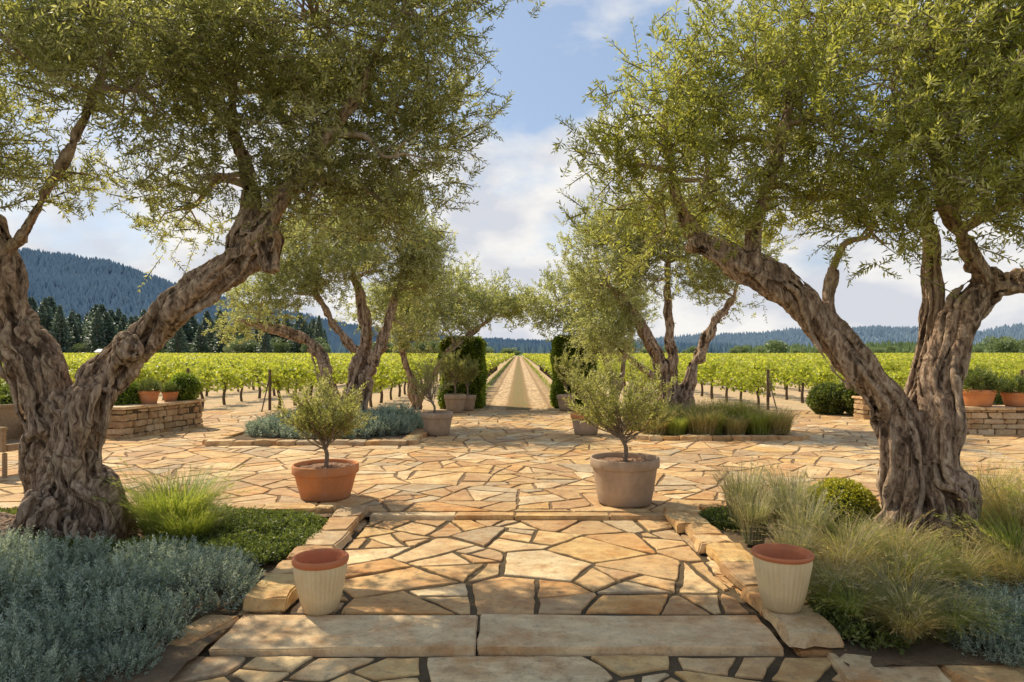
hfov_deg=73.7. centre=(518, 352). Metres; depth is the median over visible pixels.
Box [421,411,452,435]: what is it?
planter pot
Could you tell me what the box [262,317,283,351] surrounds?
conifer tree
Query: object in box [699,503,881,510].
stone kerb
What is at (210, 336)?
conifer tree
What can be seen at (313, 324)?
conifer tree
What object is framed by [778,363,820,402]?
grapevine
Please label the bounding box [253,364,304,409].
grapevine
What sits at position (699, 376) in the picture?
grapevine
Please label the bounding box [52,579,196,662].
blue grey shrub
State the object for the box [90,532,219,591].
blue grey shrub
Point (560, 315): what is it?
olive tree
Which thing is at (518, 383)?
dirt road
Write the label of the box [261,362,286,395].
grapevine
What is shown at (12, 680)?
blue grey shrub
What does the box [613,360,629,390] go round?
grapevine
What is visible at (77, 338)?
conifer tree
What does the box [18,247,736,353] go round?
hill forest
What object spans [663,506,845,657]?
stone kerb
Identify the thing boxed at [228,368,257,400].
grapevine
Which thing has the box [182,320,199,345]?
conifer tree
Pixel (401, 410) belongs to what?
blue grey shrub
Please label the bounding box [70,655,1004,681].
path
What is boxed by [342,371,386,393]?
grapevine
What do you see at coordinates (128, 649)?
blue grey shrub
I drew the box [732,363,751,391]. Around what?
grapevine
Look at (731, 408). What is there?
ornamental grass
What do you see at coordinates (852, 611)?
ornamental grass
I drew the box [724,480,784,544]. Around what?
ornamental grass
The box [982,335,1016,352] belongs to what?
broadleaf tree
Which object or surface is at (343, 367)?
grapevine
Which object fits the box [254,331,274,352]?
conifer tree
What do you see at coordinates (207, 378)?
grapevine
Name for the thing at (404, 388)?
grapevine
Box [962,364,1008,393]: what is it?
potted plant
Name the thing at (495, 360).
vineyard
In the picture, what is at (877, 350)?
broadleaf tree
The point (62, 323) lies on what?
conifer tree
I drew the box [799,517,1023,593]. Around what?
ornamental grass
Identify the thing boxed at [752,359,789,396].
grapevine
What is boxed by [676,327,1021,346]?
hill
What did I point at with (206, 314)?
conifer tree
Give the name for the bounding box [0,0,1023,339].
sky
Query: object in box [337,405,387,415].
blue grey shrub
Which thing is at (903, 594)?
ornamental grass
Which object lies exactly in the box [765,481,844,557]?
ornamental grass
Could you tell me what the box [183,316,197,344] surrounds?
conifer tree
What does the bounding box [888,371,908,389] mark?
grapevine
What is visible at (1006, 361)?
grapevine
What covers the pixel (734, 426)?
ornamental grass
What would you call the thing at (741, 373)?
grapevine
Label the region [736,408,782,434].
ornamental grass
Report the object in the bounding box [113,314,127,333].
conifer tree
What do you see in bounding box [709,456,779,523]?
ornamental grass
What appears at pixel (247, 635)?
front step
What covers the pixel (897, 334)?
hill forest
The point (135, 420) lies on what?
stone wall
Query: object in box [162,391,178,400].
terracotta pot
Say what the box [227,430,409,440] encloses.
bed soil
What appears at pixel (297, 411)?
blue grey shrub
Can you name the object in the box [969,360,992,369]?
grapevine
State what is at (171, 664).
bed soil
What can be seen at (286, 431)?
blue grey shrub
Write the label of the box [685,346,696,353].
broadleaf tree
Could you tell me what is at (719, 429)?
ornamental grass
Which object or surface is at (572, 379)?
olive sapling
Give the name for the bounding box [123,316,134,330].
conifer tree
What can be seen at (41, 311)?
conifer tree
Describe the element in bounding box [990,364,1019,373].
grapevine
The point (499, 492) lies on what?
terrace
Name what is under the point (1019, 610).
blue grey shrub
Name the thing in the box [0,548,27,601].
blue grey shrub
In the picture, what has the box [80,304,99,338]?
conifer tree
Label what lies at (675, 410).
ornamental grass
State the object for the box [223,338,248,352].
broadleaf tree
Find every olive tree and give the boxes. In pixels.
[0,0,545,541]
[202,166,473,410]
[329,251,538,409]
[507,257,675,405]
[547,169,796,410]
[551,0,1023,574]
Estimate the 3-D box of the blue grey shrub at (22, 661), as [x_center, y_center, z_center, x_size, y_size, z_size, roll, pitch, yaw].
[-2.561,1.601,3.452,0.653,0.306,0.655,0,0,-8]
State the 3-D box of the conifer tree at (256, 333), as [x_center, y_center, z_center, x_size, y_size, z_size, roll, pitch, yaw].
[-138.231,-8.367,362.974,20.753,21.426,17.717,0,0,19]
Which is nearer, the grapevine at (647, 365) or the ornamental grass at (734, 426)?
the ornamental grass at (734, 426)
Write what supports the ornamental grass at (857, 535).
on the bed soil at (928, 651)
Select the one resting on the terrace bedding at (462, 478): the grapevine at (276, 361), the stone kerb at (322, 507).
the stone kerb at (322, 507)
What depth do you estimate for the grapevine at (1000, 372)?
21.18 m
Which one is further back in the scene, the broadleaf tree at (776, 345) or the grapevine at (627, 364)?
the broadleaf tree at (776, 345)
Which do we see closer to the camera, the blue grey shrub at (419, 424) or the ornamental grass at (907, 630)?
the ornamental grass at (907, 630)
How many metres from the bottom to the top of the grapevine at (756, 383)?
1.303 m
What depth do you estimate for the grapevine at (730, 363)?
31.72 m
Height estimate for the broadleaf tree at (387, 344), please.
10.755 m
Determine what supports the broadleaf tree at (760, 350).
on the ground
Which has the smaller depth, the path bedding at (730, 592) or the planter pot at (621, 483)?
the path bedding at (730, 592)
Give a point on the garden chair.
(11, 426)
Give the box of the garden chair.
[0,404,23,477]
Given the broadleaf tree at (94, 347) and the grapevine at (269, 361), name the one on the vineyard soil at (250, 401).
the grapevine at (269, 361)
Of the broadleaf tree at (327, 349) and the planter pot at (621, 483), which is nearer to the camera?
the planter pot at (621, 483)
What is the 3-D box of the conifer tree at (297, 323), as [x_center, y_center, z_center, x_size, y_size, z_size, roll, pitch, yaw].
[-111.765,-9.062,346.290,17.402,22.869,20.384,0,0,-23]
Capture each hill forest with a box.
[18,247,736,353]
[635,322,1023,347]
[739,340,1015,352]
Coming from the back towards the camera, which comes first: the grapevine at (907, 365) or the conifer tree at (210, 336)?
the conifer tree at (210, 336)
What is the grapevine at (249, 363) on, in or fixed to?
on the vineyard soil at (250, 401)
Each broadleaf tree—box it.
[66,342,89,352]
[83,342,109,352]
[197,345,209,352]
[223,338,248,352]
[242,337,258,352]
[270,336,292,352]
[300,343,307,352]
[308,336,325,352]
[321,343,330,352]
[371,340,391,352]
[393,345,415,352]
[411,341,428,353]
[423,340,440,353]
[434,342,439,351]
[504,347,517,354]
[513,351,521,355]
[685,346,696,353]
[729,348,741,353]
[733,345,749,352]
[755,346,766,352]
[764,339,789,352]
[794,346,806,351]
[872,347,886,352]
[885,346,896,352]
[972,346,983,352]
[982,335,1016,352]
[985,339,1012,352]
[1009,338,1023,352]
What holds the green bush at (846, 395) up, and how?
on the terrace
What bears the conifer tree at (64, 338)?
on the ground
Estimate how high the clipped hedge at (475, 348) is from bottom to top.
2.389 m
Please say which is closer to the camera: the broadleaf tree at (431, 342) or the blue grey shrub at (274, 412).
the blue grey shrub at (274, 412)
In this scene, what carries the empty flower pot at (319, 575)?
on the path at (600, 545)
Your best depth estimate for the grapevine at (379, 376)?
22.16 m
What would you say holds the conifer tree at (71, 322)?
on the ground
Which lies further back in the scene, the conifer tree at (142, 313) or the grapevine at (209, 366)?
the conifer tree at (142, 313)
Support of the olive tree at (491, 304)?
on the vineyard soil at (250, 401)
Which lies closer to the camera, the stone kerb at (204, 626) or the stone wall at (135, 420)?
the stone kerb at (204, 626)
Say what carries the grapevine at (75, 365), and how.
on the vineyard soil at (250, 401)
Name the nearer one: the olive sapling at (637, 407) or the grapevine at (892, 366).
the olive sapling at (637, 407)
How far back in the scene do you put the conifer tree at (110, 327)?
338.18 m
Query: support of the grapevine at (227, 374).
on the vineyard soil at (250, 401)
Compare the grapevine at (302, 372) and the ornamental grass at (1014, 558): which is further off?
the grapevine at (302, 372)
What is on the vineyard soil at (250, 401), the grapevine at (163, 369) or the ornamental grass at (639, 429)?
the grapevine at (163, 369)
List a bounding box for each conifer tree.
[28,296,38,312]
[37,304,52,332]
[39,297,55,325]
[41,315,63,351]
[44,297,66,322]
[48,305,75,352]
[57,318,73,352]
[67,315,78,338]
[69,311,78,327]
[70,324,81,352]
[76,313,84,330]
[78,326,84,341]
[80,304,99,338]
[80,304,115,342]
[82,310,109,352]
[82,325,90,342]
[83,308,92,335]
[83,313,87,326]
[86,312,117,352]
[108,309,117,330]
[112,308,125,325]
[112,323,122,337]
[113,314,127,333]
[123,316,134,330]
[138,309,145,317]
[164,327,194,352]
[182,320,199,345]
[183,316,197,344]
[191,324,214,352]
[192,310,221,346]
[197,320,222,352]
[209,309,225,350]
[209,317,237,353]
[249,319,262,351]
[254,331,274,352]
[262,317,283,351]
[274,313,296,351]
[282,312,309,353]
[300,319,318,352]
[311,315,332,352]
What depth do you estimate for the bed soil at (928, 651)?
3.98 m
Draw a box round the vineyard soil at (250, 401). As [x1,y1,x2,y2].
[152,356,1017,409]
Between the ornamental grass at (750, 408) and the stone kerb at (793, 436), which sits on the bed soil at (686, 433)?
the ornamental grass at (750, 408)
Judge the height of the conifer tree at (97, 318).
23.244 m
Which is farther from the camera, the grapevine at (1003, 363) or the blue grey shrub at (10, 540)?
the grapevine at (1003, 363)
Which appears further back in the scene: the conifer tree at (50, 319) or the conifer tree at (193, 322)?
the conifer tree at (193, 322)
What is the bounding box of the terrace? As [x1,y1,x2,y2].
[0,410,1023,512]
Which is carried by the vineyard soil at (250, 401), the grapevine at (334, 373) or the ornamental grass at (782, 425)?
the grapevine at (334, 373)
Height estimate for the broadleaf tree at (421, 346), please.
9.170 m
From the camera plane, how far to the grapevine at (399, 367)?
26.95 m
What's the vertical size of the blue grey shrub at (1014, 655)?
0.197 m
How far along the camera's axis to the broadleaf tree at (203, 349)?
340.23 m
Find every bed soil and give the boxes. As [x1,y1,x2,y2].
[0,517,329,681]
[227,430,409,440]
[660,430,788,437]
[715,518,1013,666]
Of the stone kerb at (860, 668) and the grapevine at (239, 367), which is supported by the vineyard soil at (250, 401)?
the grapevine at (239, 367)
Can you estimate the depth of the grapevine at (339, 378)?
27.37 m
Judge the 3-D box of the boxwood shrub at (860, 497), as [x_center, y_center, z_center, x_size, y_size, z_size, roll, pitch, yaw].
[2.902,1.437,6.147,0.709,0.652,0.725,0,0,0]
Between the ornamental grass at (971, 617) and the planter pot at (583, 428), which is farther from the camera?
the planter pot at (583, 428)
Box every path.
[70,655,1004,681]
[290,520,748,614]
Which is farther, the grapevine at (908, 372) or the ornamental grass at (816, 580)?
the grapevine at (908, 372)
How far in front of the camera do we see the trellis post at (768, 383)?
20.09 m
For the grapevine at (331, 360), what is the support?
on the vineyard soil at (250, 401)
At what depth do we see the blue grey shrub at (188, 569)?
4.67 m
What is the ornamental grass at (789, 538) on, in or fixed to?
on the bed soil at (928, 651)
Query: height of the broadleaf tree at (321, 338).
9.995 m
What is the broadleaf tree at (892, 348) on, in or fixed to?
on the ground
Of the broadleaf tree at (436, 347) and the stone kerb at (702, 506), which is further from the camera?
the broadleaf tree at (436, 347)
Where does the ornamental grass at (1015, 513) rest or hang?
on the bed soil at (928, 651)
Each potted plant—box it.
[133,377,165,392]
[161,381,181,393]
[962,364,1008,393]
[998,373,1023,392]
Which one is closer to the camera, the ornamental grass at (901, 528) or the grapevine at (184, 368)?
the ornamental grass at (901, 528)
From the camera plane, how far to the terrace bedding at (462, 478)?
9.67 m
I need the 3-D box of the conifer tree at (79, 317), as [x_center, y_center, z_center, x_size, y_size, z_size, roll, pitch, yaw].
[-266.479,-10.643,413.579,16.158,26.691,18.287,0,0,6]
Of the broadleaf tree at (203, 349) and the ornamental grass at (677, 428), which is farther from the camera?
the broadleaf tree at (203, 349)
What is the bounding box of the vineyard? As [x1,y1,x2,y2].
[1,352,1023,384]
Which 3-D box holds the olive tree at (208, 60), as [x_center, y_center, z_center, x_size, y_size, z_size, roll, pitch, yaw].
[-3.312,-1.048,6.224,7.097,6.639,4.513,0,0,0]
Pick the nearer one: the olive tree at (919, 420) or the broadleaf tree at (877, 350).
the olive tree at (919, 420)
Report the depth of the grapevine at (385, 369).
23.79 m
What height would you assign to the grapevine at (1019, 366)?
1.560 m
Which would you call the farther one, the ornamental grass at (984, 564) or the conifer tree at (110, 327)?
the conifer tree at (110, 327)
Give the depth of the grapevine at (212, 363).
33.13 m
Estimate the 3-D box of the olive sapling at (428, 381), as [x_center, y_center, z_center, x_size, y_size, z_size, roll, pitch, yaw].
[-1.891,0.600,14.230,1.238,1.468,0.919,0,0,-30]
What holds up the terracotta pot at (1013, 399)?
on the stone wall at (1000, 419)
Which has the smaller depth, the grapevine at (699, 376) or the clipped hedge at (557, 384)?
the clipped hedge at (557, 384)
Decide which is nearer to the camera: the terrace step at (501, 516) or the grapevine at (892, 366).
the terrace step at (501, 516)
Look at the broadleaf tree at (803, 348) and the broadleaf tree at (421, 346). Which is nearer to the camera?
the broadleaf tree at (421, 346)
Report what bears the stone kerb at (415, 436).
on the terrace bedding at (462, 478)
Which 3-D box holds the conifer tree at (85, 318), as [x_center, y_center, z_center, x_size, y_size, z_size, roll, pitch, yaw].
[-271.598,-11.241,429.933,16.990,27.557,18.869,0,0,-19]
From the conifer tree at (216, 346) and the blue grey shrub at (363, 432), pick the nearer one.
the blue grey shrub at (363, 432)
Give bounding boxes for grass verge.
[486,357,556,393]
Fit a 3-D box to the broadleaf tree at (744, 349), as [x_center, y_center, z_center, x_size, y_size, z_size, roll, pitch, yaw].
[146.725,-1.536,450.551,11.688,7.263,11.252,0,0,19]
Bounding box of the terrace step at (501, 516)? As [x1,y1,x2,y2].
[369,512,666,521]
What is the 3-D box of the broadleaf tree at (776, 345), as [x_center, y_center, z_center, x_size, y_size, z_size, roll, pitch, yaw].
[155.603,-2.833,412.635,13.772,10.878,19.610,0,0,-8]
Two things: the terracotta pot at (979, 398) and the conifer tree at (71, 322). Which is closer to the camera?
the terracotta pot at (979, 398)
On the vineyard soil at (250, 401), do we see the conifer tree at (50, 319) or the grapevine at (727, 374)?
the grapevine at (727, 374)
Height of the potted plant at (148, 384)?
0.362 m
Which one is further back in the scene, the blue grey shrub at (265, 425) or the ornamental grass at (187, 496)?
the blue grey shrub at (265, 425)
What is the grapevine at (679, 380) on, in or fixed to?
on the vineyard soil at (250, 401)
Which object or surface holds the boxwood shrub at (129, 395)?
on the stone wall at (135, 420)
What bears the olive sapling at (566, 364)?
in the planter pot at (562, 405)
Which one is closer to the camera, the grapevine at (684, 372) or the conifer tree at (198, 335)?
the grapevine at (684, 372)
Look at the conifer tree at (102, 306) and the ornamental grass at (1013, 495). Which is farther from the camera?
the conifer tree at (102, 306)
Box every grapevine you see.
[66,360,84,382]
[135,363,171,385]
[141,363,180,399]
[160,361,188,371]
[168,359,189,367]
[170,367,199,380]
[192,368,226,408]
[194,363,221,395]
[195,360,222,386]
[207,366,249,404]
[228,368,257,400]
[230,364,252,391]
[242,362,269,397]
[243,360,264,389]
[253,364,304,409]
[261,360,270,375]
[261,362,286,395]
[270,358,288,366]
[276,360,317,405]
[294,364,319,401]
[300,359,316,386]
[300,362,347,383]
[330,359,341,367]
[333,367,347,387]
[339,364,348,384]
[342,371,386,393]
[369,367,393,406]
[375,363,402,402]
[387,368,407,399]
[388,362,418,396]
[394,359,426,380]
[402,366,421,394]
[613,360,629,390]
[618,361,640,380]
[630,362,652,396]
[651,371,683,387]
[677,365,684,380]
[678,365,698,392]
[683,364,709,395]
[697,360,724,398]
[705,365,738,398]
[720,368,751,404]
[723,358,743,388]
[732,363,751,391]
[735,371,778,408]
[743,360,776,394]
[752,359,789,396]
[770,365,801,399]
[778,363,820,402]
[798,366,839,388]
[810,360,829,366]
[819,364,840,379]
[830,373,844,387]
[880,360,905,374]
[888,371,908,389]
[900,368,909,383]
[901,361,911,371]
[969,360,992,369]
[987,370,1015,379]
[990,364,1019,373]
[993,361,1018,368]
[996,360,1018,366]
[1007,368,1020,379]
[1010,360,1023,369]
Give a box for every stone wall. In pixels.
[106,399,204,438]
[851,396,869,419]
[965,405,1023,434]
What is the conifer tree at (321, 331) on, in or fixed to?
on the ground
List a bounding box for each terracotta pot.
[138,390,159,403]
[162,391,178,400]
[963,388,997,406]
[1000,391,1023,406]
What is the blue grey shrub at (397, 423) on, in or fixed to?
on the bed soil at (370, 437)
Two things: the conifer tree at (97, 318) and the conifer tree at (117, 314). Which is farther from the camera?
the conifer tree at (117, 314)
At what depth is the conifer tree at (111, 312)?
392.32 m
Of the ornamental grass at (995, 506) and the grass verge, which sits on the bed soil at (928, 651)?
the ornamental grass at (995, 506)
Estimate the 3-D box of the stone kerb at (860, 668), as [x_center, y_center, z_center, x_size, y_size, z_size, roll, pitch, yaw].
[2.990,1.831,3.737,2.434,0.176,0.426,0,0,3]
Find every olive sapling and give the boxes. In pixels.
[272,367,376,466]
[401,347,454,412]
[433,344,474,394]
[459,353,480,395]
[553,347,584,394]
[558,365,609,409]
[562,348,684,461]
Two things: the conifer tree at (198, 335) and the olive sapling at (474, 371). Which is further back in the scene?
the conifer tree at (198, 335)
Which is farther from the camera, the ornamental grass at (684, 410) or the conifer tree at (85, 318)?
the conifer tree at (85, 318)
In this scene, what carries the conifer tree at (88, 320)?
on the ground
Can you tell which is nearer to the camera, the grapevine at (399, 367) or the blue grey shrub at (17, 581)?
the blue grey shrub at (17, 581)
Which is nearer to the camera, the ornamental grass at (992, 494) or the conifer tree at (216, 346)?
the ornamental grass at (992, 494)
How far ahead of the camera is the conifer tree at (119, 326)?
336.89 m
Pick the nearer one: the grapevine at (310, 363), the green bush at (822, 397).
the green bush at (822, 397)
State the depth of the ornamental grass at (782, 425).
13.66 m
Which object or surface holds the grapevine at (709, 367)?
on the vineyard soil at (250, 401)
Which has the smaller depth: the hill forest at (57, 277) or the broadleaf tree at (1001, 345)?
the broadleaf tree at (1001, 345)
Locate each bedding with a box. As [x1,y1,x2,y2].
[0,410,1023,516]
[193,638,837,681]
[282,521,776,631]
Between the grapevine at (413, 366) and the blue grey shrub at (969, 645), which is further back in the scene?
the grapevine at (413, 366)
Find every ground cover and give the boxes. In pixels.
[0,503,328,574]
[698,505,1013,657]
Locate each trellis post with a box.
[261,369,270,411]
[766,370,777,411]
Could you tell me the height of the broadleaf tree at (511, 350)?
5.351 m
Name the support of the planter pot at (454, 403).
on the terrace
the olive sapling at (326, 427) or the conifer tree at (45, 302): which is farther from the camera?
the conifer tree at (45, 302)
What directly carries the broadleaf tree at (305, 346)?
on the ground
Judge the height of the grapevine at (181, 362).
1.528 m
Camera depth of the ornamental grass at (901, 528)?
5.38 m
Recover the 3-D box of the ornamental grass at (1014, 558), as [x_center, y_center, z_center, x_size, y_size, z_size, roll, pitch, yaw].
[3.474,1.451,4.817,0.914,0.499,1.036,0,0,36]
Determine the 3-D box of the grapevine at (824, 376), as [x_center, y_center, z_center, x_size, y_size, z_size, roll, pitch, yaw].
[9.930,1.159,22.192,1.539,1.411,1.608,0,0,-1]
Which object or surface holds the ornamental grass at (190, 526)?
on the bed soil at (171, 664)
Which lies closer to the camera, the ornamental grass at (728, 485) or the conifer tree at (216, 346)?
the ornamental grass at (728, 485)
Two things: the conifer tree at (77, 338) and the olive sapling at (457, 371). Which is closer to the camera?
the olive sapling at (457, 371)
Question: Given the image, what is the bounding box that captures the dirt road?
[474,356,558,409]
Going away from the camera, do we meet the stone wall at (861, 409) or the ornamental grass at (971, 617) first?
the ornamental grass at (971, 617)
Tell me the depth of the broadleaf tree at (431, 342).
338.15 m
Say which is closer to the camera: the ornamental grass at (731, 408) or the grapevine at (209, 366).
the ornamental grass at (731, 408)
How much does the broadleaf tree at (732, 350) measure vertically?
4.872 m
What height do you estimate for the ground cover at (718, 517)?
0.293 m
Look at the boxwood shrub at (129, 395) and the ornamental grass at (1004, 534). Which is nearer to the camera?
the ornamental grass at (1004, 534)
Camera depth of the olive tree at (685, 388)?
15.83 m
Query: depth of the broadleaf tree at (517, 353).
404.04 m
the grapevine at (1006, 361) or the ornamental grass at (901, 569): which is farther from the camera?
the grapevine at (1006, 361)
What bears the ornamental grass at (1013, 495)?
on the bed soil at (928, 651)
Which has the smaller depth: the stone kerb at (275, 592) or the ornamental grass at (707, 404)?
the stone kerb at (275, 592)
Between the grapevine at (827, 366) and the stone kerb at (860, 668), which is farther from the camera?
the grapevine at (827, 366)
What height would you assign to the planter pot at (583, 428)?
0.450 m
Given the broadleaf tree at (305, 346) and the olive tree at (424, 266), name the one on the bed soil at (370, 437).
the olive tree at (424, 266)
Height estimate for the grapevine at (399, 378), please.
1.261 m
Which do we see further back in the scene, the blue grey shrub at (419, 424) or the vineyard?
the vineyard
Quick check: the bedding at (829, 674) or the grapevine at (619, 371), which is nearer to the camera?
the bedding at (829, 674)
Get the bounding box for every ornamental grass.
[62,457,281,535]
[126,495,249,542]
[619,403,675,430]
[640,412,677,434]
[651,403,690,421]
[660,401,705,426]
[661,413,691,434]
[677,397,737,416]
[678,406,726,434]
[687,407,735,433]
[700,399,757,421]
[709,397,773,420]
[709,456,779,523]
[719,412,752,434]
[723,505,995,585]
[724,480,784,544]
[734,538,926,608]
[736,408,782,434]
[739,462,831,541]
[747,406,803,434]
[760,513,822,554]
[761,464,817,499]
[761,507,932,558]
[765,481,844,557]
[775,526,1010,608]
[793,504,986,563]
[797,558,945,625]
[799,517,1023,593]
[810,552,1019,631]
[827,580,1005,646]
[859,527,1023,590]
[880,579,1023,641]
[934,495,1023,568]
[941,519,1023,594]
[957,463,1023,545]
[972,464,1023,514]
[980,476,1023,525]
[996,491,1023,534]
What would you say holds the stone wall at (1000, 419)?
on the terrace bedding at (462, 478)
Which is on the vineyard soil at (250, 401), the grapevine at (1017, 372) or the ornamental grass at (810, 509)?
the grapevine at (1017, 372)
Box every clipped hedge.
[437,335,487,408]
[548,334,598,408]
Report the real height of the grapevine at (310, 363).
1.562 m
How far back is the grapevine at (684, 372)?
29.01 m
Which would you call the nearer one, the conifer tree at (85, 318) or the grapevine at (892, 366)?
the grapevine at (892, 366)
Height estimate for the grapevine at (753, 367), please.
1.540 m
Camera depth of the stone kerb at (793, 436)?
13.19 m
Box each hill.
[21,255,204,322]
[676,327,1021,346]
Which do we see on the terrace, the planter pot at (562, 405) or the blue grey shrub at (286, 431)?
the planter pot at (562, 405)
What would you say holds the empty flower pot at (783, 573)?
on the stone kerb at (803, 632)
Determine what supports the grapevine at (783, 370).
on the vineyard soil at (250, 401)
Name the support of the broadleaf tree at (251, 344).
on the ground
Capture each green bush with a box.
[0,383,12,404]
[805,381,846,414]
[835,379,859,414]
[963,369,1003,404]
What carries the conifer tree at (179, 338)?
on the ground
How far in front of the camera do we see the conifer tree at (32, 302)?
351.38 m
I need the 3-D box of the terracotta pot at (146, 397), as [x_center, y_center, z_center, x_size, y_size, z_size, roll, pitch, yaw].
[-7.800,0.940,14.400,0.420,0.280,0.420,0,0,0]
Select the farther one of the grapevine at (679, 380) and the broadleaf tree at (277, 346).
the broadleaf tree at (277, 346)
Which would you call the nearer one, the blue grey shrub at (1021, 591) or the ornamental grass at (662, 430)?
the blue grey shrub at (1021, 591)
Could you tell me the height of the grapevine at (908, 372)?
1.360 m
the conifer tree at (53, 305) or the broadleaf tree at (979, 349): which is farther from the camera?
the broadleaf tree at (979, 349)
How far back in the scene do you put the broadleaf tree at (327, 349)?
328.90 m
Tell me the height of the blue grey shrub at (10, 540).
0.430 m
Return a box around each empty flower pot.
[291,548,348,615]
[751,543,814,613]
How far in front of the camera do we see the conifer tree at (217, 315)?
360.43 m
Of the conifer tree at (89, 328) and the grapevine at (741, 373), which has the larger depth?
the conifer tree at (89, 328)
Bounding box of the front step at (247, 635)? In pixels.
[209,614,783,656]
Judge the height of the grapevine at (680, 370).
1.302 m
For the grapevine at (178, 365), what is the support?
on the vineyard soil at (250, 401)
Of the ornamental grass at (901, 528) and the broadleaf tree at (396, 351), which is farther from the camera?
the broadleaf tree at (396, 351)
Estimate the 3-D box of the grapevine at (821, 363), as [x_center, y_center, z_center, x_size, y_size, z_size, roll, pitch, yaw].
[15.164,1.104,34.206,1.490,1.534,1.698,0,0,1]
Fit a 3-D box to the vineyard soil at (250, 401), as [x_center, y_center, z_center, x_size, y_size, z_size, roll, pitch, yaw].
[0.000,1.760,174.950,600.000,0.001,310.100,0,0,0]
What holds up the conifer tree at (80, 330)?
on the ground
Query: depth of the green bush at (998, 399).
18.07 m
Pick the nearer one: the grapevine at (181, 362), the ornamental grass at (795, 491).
the ornamental grass at (795, 491)
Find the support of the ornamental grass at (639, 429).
on the bed soil at (686, 433)
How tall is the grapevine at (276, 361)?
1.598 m
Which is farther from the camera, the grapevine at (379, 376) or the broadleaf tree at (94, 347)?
the broadleaf tree at (94, 347)
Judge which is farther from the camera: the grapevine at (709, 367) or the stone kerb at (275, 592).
the grapevine at (709, 367)
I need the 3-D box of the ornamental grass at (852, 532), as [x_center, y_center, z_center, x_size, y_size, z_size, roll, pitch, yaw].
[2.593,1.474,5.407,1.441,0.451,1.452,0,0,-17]
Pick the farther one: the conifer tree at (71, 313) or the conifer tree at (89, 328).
the conifer tree at (71, 313)
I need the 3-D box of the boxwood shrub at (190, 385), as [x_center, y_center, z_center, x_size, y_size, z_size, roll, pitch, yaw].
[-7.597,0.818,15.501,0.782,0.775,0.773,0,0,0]
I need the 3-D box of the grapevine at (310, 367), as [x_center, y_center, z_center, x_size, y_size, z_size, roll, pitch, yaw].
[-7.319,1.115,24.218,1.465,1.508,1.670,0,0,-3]
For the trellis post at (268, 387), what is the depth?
20.14 m
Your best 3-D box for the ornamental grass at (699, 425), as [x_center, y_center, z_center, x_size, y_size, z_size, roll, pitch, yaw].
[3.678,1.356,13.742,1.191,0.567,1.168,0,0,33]
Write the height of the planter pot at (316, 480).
0.400 m
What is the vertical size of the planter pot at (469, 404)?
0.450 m
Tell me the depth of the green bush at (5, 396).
14.00 m
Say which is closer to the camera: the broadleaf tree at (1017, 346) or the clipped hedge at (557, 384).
the clipped hedge at (557, 384)
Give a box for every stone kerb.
[0,502,338,512]
[27,615,238,681]
[202,412,427,446]
[236,505,369,618]
[615,412,809,440]
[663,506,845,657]
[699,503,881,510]
[826,653,1023,681]
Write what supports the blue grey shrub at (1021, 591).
on the bed soil at (928, 651)
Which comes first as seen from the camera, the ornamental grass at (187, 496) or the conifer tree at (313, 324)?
the ornamental grass at (187, 496)
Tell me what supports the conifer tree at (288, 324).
on the ground
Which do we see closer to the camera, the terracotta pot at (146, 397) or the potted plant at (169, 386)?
the terracotta pot at (146, 397)
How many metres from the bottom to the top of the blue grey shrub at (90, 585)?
0.420 m
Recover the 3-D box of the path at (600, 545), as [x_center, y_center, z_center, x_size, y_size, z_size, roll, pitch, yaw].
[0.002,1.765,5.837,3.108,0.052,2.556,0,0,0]
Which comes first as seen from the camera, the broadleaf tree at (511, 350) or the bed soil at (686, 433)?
the bed soil at (686, 433)
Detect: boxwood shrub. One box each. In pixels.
[114,381,139,404]
[167,372,202,399]
[803,476,881,535]
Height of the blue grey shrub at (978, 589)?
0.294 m
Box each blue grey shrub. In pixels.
[0,524,54,576]
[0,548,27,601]
[0,549,86,636]
[0,596,108,681]
[0,631,89,681]
[1,527,129,607]
[1,673,49,681]
[6,549,181,643]
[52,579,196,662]
[73,630,168,681]
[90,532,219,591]
[128,542,270,617]
[184,544,258,589]
[241,411,295,437]
[261,409,289,418]
[279,420,320,439]
[281,405,336,417]
[329,411,386,438]
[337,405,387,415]
[357,409,418,435]
[371,401,425,422]
[392,412,423,428]
[933,572,1023,616]
[944,612,1023,668]
[957,585,1023,656]
[982,622,1023,667]
[990,579,1023,625]
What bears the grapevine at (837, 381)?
on the vineyard soil at (250, 401)
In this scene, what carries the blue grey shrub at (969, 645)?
on the bed soil at (928, 651)
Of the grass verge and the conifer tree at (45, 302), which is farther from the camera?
the conifer tree at (45, 302)
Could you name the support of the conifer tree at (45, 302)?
on the ground
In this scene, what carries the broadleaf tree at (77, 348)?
on the ground
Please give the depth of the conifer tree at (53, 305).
359.95 m
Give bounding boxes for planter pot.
[292,459,358,501]
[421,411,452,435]
[444,394,465,412]
[463,395,475,410]
[557,394,575,410]
[570,412,598,434]
[590,452,659,507]
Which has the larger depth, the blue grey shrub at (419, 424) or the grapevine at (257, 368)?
the grapevine at (257, 368)
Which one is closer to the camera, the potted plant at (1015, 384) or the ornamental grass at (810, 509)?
the ornamental grass at (810, 509)
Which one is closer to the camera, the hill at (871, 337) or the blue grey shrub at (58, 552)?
the blue grey shrub at (58, 552)

